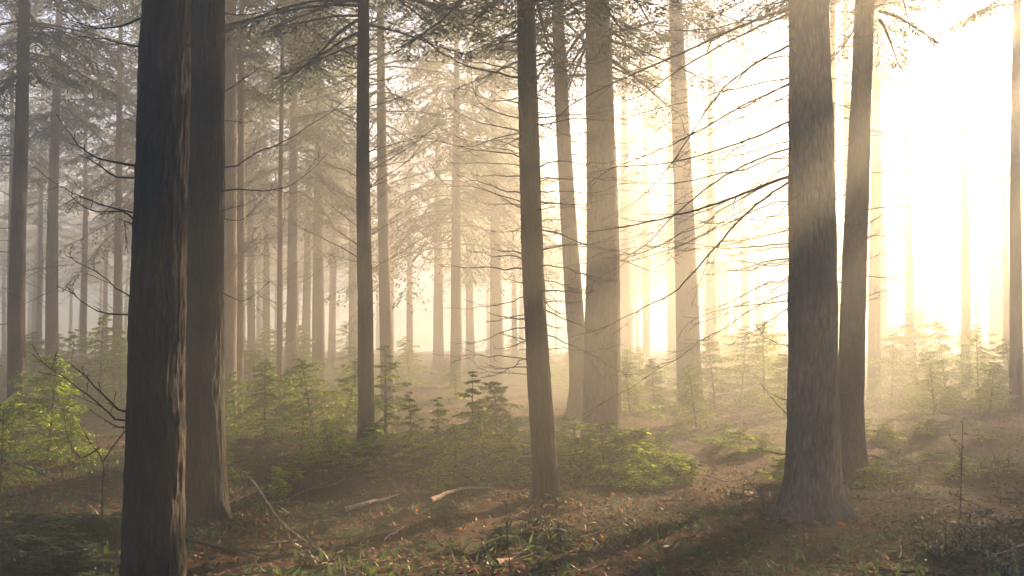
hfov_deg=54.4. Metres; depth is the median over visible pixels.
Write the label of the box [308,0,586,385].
conifer tree
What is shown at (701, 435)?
hemlock seedling
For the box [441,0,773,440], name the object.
fir tree
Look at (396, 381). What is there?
hemlock sapling
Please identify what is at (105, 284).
fir tree
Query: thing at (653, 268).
fir tree
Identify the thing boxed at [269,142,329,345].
fir tree
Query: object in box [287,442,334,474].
hemlock seedling
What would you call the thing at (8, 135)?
fir tree
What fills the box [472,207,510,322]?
fir tree
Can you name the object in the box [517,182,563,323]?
fir tree
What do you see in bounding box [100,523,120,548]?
hemlock seedling
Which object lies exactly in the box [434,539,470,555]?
hemlock seedling
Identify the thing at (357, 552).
hemlock seedling
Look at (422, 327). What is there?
sky
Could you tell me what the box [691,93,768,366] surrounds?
fir tree
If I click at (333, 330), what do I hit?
fir tree
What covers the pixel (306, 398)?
hemlock sapling
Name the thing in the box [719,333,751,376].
hemlock sapling
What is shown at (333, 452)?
hemlock seedling
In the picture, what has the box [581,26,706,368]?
conifer tree
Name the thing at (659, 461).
hemlock seedling
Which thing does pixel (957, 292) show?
fir tree
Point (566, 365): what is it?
hemlock sapling
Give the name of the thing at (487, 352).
hemlock sapling
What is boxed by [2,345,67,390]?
hemlock sapling
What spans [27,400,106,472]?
hemlock sapling
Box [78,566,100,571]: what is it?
hemlock seedling
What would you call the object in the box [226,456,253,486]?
hemlock seedling
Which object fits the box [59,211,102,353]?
fir tree
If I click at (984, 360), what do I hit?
hemlock sapling
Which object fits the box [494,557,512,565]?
fallen branch
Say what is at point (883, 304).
fir tree
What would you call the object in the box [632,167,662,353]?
fir tree
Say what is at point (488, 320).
fir tree
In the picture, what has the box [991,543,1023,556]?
fallen branch
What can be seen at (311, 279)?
fir tree
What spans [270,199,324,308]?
fir tree
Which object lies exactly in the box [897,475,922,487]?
hemlock seedling
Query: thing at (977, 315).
fir tree
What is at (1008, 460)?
bare sapling
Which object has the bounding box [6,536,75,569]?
hemlock seedling
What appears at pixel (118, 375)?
hemlock sapling
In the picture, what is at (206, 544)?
fallen branch
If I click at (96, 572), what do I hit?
hemlock seedling
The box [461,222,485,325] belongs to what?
fir tree
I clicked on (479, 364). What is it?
hemlock sapling
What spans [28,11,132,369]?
fir tree
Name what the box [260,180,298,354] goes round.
fir tree
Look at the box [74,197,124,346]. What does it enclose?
fir tree
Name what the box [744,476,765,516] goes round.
bare sapling
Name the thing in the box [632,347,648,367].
hemlock sapling
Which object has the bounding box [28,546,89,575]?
hemlock seedling
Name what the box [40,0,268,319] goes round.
hemlock tree
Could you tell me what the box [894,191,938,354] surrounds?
fir tree
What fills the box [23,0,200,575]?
fir tree
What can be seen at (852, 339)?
fir tree
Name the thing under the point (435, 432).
hemlock seedling
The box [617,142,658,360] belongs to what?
fir tree
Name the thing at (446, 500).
hemlock seedling
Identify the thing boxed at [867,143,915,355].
fir tree
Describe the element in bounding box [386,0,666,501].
fir tree
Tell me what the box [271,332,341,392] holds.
hemlock sapling
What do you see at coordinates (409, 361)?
hemlock sapling
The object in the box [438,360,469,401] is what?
hemlock sapling
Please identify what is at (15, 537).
hemlock seedling
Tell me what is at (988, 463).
hemlock seedling
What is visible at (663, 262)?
fir tree
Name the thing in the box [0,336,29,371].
hemlock sapling
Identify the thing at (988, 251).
fir tree
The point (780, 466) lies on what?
hemlock seedling
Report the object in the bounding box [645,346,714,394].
hemlock sapling
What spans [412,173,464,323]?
fir tree
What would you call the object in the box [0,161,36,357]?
fir tree
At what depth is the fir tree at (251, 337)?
40.11 m
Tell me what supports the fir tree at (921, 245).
on the ground at (516, 385)
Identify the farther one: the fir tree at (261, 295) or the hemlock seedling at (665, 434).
the fir tree at (261, 295)
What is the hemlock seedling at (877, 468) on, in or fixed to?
on the ground at (516, 385)
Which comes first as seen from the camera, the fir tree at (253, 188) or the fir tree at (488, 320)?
the fir tree at (253, 188)
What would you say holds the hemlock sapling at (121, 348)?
on the ground at (516, 385)
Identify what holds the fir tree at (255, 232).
on the ground at (516, 385)
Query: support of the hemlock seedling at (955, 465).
on the ground at (516, 385)
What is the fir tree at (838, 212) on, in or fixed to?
on the ground at (516, 385)
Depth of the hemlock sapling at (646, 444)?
12.48 m
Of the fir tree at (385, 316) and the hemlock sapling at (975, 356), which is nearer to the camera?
the fir tree at (385, 316)
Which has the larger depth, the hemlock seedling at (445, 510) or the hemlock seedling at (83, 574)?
the hemlock seedling at (445, 510)
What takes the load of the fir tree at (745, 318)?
on the ground at (516, 385)
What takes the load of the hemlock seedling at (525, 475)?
on the ground at (516, 385)
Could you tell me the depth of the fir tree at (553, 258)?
91.36 m
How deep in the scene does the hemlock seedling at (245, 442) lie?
12.21 m
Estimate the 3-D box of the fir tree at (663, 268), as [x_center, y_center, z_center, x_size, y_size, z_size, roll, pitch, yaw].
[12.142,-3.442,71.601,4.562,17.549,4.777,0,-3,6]
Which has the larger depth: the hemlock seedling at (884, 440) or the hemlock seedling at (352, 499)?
the hemlock seedling at (884, 440)
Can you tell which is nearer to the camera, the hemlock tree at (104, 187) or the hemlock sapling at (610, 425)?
the hemlock sapling at (610, 425)
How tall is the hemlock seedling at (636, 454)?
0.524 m
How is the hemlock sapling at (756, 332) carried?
on the ground at (516, 385)
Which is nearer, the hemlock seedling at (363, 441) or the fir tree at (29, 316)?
the hemlock seedling at (363, 441)
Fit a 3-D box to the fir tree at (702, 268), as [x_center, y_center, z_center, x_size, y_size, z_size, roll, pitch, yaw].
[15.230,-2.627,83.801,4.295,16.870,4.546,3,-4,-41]
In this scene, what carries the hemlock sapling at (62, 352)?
on the ground at (516, 385)
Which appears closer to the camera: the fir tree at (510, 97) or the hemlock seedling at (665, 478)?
the hemlock seedling at (665, 478)
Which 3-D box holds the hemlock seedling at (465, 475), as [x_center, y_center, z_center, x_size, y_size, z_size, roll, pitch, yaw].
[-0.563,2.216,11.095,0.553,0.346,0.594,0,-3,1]
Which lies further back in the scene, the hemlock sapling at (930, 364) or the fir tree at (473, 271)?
the fir tree at (473, 271)
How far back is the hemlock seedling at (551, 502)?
9.86 m
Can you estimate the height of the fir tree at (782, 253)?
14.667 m
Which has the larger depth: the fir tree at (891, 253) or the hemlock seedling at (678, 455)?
the fir tree at (891, 253)
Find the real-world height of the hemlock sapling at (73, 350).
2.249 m
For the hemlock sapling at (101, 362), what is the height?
2.436 m
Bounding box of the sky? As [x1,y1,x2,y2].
[0,0,1023,352]
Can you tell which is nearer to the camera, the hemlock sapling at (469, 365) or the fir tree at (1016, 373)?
the fir tree at (1016, 373)
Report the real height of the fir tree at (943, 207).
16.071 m
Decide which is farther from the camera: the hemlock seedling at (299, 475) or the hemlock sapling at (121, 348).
the hemlock sapling at (121, 348)
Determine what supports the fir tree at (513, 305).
on the ground at (516, 385)
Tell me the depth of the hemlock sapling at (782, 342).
34.33 m
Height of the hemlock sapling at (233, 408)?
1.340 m
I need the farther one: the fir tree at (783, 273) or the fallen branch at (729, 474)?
the fir tree at (783, 273)
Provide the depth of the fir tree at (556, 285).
98.54 m
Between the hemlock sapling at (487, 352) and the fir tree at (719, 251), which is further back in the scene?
the fir tree at (719, 251)
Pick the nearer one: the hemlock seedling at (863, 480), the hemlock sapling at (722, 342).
the hemlock seedling at (863, 480)
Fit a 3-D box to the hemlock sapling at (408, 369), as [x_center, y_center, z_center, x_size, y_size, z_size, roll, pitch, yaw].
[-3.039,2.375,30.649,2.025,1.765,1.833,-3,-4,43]
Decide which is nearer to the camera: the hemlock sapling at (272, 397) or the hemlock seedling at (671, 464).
the hemlock seedling at (671, 464)
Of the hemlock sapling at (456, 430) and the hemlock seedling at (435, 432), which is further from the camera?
the hemlock seedling at (435, 432)
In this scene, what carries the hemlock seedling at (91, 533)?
on the ground at (516, 385)
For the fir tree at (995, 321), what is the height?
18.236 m
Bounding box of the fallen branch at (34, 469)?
[0,437,123,510]
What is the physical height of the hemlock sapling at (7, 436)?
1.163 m
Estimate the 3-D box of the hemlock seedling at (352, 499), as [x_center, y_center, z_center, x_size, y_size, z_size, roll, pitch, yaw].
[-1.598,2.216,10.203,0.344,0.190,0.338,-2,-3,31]
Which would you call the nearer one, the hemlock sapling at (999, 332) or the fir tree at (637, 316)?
the hemlock sapling at (999, 332)
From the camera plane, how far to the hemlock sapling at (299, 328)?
33.41 m
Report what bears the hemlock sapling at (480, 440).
on the ground at (516, 385)
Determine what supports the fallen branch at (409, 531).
on the ground at (516, 385)
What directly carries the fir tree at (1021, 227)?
on the ground at (516, 385)
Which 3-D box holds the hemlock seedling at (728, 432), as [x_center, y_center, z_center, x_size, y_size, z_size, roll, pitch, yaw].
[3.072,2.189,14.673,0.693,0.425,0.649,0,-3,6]
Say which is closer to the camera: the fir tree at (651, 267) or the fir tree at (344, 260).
the fir tree at (344, 260)
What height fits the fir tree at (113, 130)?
16.266 m
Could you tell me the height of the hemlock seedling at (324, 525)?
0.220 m
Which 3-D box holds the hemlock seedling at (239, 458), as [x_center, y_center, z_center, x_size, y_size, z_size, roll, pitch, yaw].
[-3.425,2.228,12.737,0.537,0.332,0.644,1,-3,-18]
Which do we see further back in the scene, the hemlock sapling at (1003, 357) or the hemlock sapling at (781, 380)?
the hemlock sapling at (1003, 357)
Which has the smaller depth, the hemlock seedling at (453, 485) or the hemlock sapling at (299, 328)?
the hemlock seedling at (453, 485)
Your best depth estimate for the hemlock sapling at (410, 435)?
13.87 m
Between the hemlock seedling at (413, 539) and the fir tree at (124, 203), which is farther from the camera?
the fir tree at (124, 203)
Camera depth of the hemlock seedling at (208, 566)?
7.19 m
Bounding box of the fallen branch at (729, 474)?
[704,469,758,482]
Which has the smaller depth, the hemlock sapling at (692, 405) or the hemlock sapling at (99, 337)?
the hemlock sapling at (692, 405)
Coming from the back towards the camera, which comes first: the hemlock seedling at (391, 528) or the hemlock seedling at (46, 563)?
the hemlock seedling at (391, 528)
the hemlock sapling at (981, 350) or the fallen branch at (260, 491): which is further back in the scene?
the hemlock sapling at (981, 350)
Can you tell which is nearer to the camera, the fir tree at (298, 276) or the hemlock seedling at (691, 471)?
the hemlock seedling at (691, 471)
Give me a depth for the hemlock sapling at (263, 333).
33.42 m
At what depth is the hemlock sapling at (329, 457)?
13.02 m
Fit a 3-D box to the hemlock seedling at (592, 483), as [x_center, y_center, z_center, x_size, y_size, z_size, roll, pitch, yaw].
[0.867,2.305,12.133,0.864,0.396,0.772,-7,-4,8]
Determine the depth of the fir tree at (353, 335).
41.03 m
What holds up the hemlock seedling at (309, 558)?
on the ground at (516, 385)
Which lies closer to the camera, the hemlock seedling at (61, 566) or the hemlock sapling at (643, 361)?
the hemlock seedling at (61, 566)
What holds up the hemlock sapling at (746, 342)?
on the ground at (516, 385)
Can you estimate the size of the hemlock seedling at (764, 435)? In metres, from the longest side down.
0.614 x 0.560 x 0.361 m
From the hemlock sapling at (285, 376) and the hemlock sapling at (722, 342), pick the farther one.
the hemlock sapling at (722, 342)
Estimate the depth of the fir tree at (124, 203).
50.49 m
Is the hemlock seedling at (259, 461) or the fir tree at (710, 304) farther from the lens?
the fir tree at (710, 304)
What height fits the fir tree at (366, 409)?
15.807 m
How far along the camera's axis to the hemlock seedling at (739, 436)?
14.07 m
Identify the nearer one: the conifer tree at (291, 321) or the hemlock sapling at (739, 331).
the conifer tree at (291, 321)
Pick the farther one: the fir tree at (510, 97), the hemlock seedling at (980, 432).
the fir tree at (510, 97)
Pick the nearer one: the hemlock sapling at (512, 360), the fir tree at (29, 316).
the hemlock sapling at (512, 360)
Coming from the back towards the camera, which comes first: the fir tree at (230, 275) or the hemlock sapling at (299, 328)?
the hemlock sapling at (299, 328)
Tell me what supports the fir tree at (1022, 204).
on the ground at (516, 385)
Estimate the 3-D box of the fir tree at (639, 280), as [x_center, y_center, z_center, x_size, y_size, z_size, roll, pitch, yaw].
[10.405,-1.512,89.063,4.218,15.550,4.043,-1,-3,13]
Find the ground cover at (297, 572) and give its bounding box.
[0,405,1023,575]
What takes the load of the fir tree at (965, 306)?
on the ground at (516, 385)
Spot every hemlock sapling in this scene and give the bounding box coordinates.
[0,331,83,401]
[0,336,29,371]
[0,354,114,464]
[0,355,6,383]
[0,371,63,454]
[0,403,44,491]
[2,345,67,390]
[27,329,106,410]
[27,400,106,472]
[31,314,127,414]
[33,333,85,374]
[66,330,111,382]
[73,325,127,405]
[96,330,127,399]
[225,359,298,440]
[225,372,268,435]
[243,338,266,390]
[243,346,273,409]
[243,351,296,410]
[246,319,333,383]
[246,324,284,381]
[246,336,284,386]
[259,358,357,440]
[264,408,335,464]
[266,370,315,433]
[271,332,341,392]
[274,325,330,376]
[287,357,397,433]
[307,419,366,469]
[321,345,380,406]
[328,321,348,372]
[340,422,409,465]
[350,345,412,436]
[386,391,430,455]
[393,336,452,387]
[393,361,413,391]
[394,349,431,384]
[412,397,459,460]
[413,423,485,480]
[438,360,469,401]
[448,371,493,465]
[456,381,530,458]
[459,401,516,478]
[462,362,484,385]
[463,354,489,384]
[476,349,504,374]
[480,416,531,479]
[502,338,526,378]
[522,415,620,470]
[524,420,693,487]
[549,348,568,388]
[552,351,568,384]
[556,438,601,484]
[581,432,671,486]
[621,344,648,383]
[621,349,644,397]
[621,361,664,417]
[622,346,667,391]
[626,358,679,413]
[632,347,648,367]
[640,442,668,469]
[641,366,667,396]
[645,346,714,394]
[664,355,676,382]
[667,364,724,431]
[677,337,759,410]
[701,328,762,383]
[703,326,779,409]
[715,321,786,408]
[716,339,751,383]
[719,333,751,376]
[721,328,758,377]
[733,326,786,383]
[737,329,787,386]
[744,354,787,418]
[745,333,787,399]
[864,327,934,408]
[865,325,922,390]
[866,310,978,406]
[884,321,998,409]
[894,352,967,413]
[938,330,1002,383]
[947,325,1008,408]
[947,344,1008,387]
[957,341,998,371]
[957,346,989,377]
[964,362,1022,415]
[967,339,1023,409]
[984,328,1023,372]
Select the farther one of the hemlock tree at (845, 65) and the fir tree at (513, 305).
the fir tree at (513, 305)
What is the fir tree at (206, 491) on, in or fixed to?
on the ground at (516, 385)
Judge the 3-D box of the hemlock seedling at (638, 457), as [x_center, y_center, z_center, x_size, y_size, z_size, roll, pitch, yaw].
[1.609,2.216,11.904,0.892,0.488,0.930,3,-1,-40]
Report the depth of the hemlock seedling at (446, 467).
11.77 m
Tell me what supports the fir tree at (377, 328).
on the ground at (516, 385)
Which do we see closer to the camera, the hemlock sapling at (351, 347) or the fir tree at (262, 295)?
the hemlock sapling at (351, 347)
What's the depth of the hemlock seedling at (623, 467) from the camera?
11.51 m
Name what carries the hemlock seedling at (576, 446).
on the ground at (516, 385)
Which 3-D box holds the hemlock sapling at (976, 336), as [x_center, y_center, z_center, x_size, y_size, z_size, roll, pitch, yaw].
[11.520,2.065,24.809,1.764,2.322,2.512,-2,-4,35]
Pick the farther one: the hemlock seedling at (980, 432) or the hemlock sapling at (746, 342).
the hemlock sapling at (746, 342)
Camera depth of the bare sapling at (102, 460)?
8.34 m
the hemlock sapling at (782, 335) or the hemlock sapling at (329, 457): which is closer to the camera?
the hemlock sapling at (329, 457)
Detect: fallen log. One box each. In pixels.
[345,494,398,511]
[428,482,498,503]
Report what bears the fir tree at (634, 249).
on the ground at (516, 385)
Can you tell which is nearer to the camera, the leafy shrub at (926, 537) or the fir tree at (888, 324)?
the leafy shrub at (926, 537)
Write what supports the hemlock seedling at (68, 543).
on the ground at (516, 385)
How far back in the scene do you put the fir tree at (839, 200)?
87.46 m
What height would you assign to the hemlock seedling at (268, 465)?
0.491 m
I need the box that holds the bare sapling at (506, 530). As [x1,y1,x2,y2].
[504,494,510,568]
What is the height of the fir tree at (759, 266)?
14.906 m
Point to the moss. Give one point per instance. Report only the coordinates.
(652, 515)
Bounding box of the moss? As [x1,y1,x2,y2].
[0,401,1023,575]
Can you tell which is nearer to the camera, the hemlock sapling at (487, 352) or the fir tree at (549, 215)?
the hemlock sapling at (487, 352)
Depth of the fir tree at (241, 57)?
21.57 m
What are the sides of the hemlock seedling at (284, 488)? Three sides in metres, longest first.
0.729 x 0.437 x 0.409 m
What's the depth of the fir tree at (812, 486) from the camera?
9.34 m
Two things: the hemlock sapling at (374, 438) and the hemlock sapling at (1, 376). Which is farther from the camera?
the hemlock sapling at (1, 376)
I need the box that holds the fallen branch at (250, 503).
[227,480,260,530]
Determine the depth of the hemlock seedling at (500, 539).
8.20 m
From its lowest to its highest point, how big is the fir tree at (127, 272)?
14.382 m
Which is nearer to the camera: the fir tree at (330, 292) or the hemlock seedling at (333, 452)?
the hemlock seedling at (333, 452)
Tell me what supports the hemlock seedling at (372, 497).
on the ground at (516, 385)
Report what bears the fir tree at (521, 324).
on the ground at (516, 385)
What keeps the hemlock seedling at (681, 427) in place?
on the ground at (516, 385)
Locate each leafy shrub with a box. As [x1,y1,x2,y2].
[728,473,754,497]
[909,512,939,541]
[916,517,972,560]
[934,417,1023,545]
[969,508,1014,556]
[984,540,1022,575]
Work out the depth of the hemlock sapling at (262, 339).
30.98 m
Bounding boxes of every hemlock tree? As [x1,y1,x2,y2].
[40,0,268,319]
[769,0,918,217]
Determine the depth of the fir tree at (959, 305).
80.24 m
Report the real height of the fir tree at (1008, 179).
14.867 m
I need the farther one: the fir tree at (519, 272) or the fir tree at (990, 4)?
the fir tree at (519, 272)
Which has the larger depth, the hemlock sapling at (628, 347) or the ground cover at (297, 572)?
the hemlock sapling at (628, 347)
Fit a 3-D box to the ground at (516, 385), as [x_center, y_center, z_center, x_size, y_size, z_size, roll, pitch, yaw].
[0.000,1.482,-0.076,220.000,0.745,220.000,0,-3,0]
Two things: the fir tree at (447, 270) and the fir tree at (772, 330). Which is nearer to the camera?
the fir tree at (772, 330)
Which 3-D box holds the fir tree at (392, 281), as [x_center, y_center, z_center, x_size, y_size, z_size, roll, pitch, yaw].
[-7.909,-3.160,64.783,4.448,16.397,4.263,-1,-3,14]
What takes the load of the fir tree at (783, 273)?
on the ground at (516, 385)
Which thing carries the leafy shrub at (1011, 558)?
on the ground at (516, 385)
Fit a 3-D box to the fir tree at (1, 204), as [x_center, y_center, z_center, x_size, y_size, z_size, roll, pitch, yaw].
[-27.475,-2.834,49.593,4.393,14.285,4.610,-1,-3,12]
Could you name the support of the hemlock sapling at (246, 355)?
on the ground at (516, 385)
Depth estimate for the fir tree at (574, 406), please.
18.97 m
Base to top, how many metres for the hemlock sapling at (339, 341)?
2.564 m
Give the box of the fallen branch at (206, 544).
[186,538,271,558]
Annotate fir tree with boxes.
[0,0,81,381]
[0,0,140,398]
[0,0,140,441]
[0,3,96,368]
[0,146,88,357]
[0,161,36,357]
[0,172,8,237]
[0,210,7,296]
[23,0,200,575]
[25,207,45,340]
[25,208,58,344]
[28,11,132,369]
[30,0,140,391]
[44,190,102,354]
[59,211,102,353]
[61,121,133,365]
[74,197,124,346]
[90,135,135,303]
[96,21,139,294]
[102,194,130,355]
[107,182,133,306]
[120,0,331,420]
[126,0,315,416]
[127,0,354,527]
[225,0,386,413]
[225,0,553,445]
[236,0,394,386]
[236,9,310,378]
[237,8,312,364]
[237,101,276,218]
[237,118,273,306]
[237,136,276,347]
[245,2,372,382]
[245,156,287,349]
[245,217,274,334]
[245,220,275,349]
[245,225,276,317]
[246,0,507,411]
[246,199,275,312]
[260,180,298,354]
[262,33,355,361]
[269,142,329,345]
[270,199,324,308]
[270,216,312,310]
[297,93,356,371]
[298,63,371,363]
[300,213,329,324]
[302,218,348,318]
[305,8,402,373]
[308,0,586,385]
[312,159,348,314]
[324,176,377,314]
[341,227,377,289]
[370,8,444,364]
[371,116,422,361]
[371,206,398,352]
[375,186,421,322]
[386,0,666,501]
[390,12,489,373]
[397,0,684,416]
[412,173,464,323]
[413,14,501,368]
[431,177,485,357]
[432,0,547,385]
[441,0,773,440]
[442,227,475,322]
[444,178,489,359]
[461,30,546,301]
[461,124,520,362]
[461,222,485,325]
[461,225,510,355]
[464,91,551,366]
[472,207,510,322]
[501,173,541,358]
[507,232,562,355]
[516,161,564,325]
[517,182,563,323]
[535,0,881,523]
[541,205,562,319]
[547,207,563,353]
[576,193,619,304]
[581,0,777,409]
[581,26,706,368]
[613,0,663,381]
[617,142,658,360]
[618,193,654,314]
[621,13,707,374]
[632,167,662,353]
[632,209,651,324]
[633,199,666,328]
[633,225,661,320]
[650,164,703,275]
[652,205,674,317]
[658,0,775,383]
[658,129,729,309]
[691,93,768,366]
[692,182,719,320]
[694,74,759,363]
[696,138,737,318]
[697,154,735,309]
[699,4,774,373]
[699,225,749,352]
[699,234,729,350]
[706,0,1007,480]
[719,193,773,353]
[728,96,788,355]
[733,0,956,293]
[740,118,788,358]
[740,205,776,321]
[746,188,784,354]
[754,212,788,352]
[759,197,788,314]
[770,174,837,309]
[775,207,843,293]
[776,233,788,326]
[835,4,942,402]
[836,2,931,385]
[836,163,843,352]
[836,219,842,282]
[837,172,903,312]
[852,0,976,386]
[866,99,901,316]
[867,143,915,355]
[867,180,904,320]
[867,200,904,317]
[881,0,1023,411]
[885,139,951,311]
[886,92,961,356]
[890,213,929,319]
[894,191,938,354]
[903,117,975,360]
[910,0,1022,388]
[913,122,982,357]
[917,174,973,357]
[933,141,1009,355]
[938,187,985,355]
[944,214,988,352]
[948,132,990,351]
[953,0,1023,369]
[953,0,1023,384]
[979,191,1022,318]
[981,175,1023,293]
[987,142,1023,332]
[988,0,1023,13]
[1008,177,1023,266]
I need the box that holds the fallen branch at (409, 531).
[380,523,442,545]
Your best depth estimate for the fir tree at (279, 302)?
22.05 m
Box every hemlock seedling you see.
[0,524,59,554]
[0,532,45,575]
[0,549,44,574]
[0,550,65,575]
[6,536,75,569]
[7,532,59,557]
[7,534,71,566]
[21,547,79,575]
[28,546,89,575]
[41,539,104,573]
[45,530,89,556]
[50,547,112,575]
[54,540,119,575]
[57,545,113,575]
[62,512,121,552]
[75,571,95,575]
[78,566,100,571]
[84,570,108,575]
[93,542,120,568]
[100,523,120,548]
[100,531,120,546]
[186,553,221,575]
[187,528,209,543]
[224,518,239,528]
[226,438,270,475]
[226,443,238,470]
[226,451,254,467]
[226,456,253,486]
[230,447,279,480]
[258,466,293,498]
[262,448,314,480]
[275,462,295,475]
[286,465,300,477]
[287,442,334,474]
[287,551,325,572]
[289,467,306,481]
[296,514,336,534]
[303,439,363,466]
[326,437,359,469]
[338,496,367,512]
[338,540,374,564]
[357,437,381,458]
[364,494,382,507]
[375,516,400,530]
[389,500,414,519]
[405,535,440,552]
[413,469,458,494]
[424,496,469,511]
[429,428,461,456]
[429,461,458,483]
[430,502,469,521]
[431,504,470,529]
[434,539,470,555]
[436,448,464,469]
[437,471,482,495]
[440,470,469,487]
[473,526,520,554]
[490,517,518,535]
[510,466,532,488]
[511,520,546,540]
[522,515,565,541]
[523,490,573,515]
[539,522,581,551]
[557,445,607,478]
[569,460,614,486]
[580,455,635,484]
[593,458,673,493]
[616,451,663,489]
[623,449,648,479]
[632,467,678,487]
[641,457,672,477]
[647,442,694,459]
[651,432,674,457]
[651,456,696,477]
[667,458,706,486]
[668,421,696,435]
[689,433,710,440]
[697,423,737,446]
[705,428,775,458]
[751,455,784,484]
[754,433,784,453]
[754,444,776,455]
[853,474,879,490]
[855,458,904,485]
[865,418,902,441]
[866,423,907,446]
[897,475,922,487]
[904,418,945,434]
[919,447,941,459]
[938,455,993,479]
[966,424,996,441]
[974,459,998,468]
[996,462,1016,475]
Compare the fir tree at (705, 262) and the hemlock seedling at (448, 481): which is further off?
the fir tree at (705, 262)
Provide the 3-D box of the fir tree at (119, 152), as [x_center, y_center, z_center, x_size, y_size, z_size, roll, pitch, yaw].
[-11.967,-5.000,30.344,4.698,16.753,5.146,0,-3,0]
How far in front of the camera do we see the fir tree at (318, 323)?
33.94 m
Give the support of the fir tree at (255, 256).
on the ground at (516, 385)
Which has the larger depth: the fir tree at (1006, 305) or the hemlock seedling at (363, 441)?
the fir tree at (1006, 305)
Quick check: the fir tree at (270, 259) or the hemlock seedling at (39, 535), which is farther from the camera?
the fir tree at (270, 259)
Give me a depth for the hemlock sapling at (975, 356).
40.67 m
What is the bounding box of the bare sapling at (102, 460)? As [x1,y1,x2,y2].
[61,408,124,530]
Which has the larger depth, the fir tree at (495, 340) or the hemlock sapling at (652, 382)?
the fir tree at (495, 340)
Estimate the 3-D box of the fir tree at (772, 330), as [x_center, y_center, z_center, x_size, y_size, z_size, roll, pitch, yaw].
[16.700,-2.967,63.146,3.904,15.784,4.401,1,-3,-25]
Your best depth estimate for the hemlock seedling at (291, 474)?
12.11 m
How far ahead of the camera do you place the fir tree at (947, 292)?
72.06 m
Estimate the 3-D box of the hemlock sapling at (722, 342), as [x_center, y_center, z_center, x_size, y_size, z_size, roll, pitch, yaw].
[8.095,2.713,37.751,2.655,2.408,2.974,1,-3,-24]
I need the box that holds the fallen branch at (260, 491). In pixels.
[229,462,361,572]
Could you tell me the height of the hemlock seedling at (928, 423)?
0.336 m
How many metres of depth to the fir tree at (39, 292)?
46.09 m
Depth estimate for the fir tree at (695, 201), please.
60.49 m
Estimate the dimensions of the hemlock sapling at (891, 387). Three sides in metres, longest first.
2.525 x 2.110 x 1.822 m
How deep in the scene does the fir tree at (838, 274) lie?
82.24 m
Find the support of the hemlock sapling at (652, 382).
on the ground at (516, 385)
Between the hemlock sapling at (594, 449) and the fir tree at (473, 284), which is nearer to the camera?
the hemlock sapling at (594, 449)
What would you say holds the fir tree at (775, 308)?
on the ground at (516, 385)
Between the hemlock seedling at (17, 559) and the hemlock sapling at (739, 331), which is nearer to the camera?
the hemlock seedling at (17, 559)
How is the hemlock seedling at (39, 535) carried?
on the ground at (516, 385)
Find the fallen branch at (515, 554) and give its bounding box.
[511,545,532,555]
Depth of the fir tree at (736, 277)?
80.84 m
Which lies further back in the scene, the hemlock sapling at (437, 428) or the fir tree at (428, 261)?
the fir tree at (428, 261)
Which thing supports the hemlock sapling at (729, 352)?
on the ground at (516, 385)
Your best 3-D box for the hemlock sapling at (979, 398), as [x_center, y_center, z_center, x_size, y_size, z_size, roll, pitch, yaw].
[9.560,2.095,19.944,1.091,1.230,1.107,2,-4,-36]
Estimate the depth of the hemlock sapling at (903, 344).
30.22 m
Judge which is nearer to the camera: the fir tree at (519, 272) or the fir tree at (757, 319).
the fir tree at (757, 319)
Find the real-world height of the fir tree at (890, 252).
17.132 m
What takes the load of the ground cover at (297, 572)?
on the ground at (516, 385)
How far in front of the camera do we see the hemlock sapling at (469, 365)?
34.84 m
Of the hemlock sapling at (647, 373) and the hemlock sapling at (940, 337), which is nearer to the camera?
the hemlock sapling at (940, 337)
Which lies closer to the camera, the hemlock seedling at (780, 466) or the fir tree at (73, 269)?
the hemlock seedling at (780, 466)
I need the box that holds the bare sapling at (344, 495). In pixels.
[330,474,348,523]
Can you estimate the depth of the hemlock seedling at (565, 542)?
8.31 m
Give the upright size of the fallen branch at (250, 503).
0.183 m
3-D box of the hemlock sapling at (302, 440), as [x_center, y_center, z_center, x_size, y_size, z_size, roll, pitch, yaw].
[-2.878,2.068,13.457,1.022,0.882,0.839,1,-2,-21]
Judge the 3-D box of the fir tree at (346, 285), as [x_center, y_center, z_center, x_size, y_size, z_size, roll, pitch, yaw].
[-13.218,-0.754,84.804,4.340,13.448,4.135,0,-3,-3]
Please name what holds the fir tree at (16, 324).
on the ground at (516, 385)
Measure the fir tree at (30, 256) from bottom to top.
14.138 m
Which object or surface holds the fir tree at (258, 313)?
on the ground at (516, 385)
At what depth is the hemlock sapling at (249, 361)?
28.41 m
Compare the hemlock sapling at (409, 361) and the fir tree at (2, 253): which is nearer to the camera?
the hemlock sapling at (409, 361)
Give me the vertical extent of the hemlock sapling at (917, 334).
2.600 m
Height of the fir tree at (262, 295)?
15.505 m
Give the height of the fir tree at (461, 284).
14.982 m
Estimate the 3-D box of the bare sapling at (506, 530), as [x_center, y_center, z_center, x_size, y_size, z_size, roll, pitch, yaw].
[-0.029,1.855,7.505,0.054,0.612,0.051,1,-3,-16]
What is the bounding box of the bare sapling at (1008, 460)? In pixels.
[1006,438,1013,476]
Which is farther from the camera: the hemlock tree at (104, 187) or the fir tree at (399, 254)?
the fir tree at (399, 254)
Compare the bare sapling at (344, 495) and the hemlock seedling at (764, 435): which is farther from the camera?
the hemlock seedling at (764, 435)
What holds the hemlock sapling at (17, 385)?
on the ground at (516, 385)
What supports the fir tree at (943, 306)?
on the ground at (516, 385)
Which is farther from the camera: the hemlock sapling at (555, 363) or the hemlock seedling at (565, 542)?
the hemlock sapling at (555, 363)
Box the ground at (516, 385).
[0,350,1023,575]
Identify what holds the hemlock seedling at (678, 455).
on the ground at (516, 385)
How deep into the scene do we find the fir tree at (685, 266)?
22.95 m

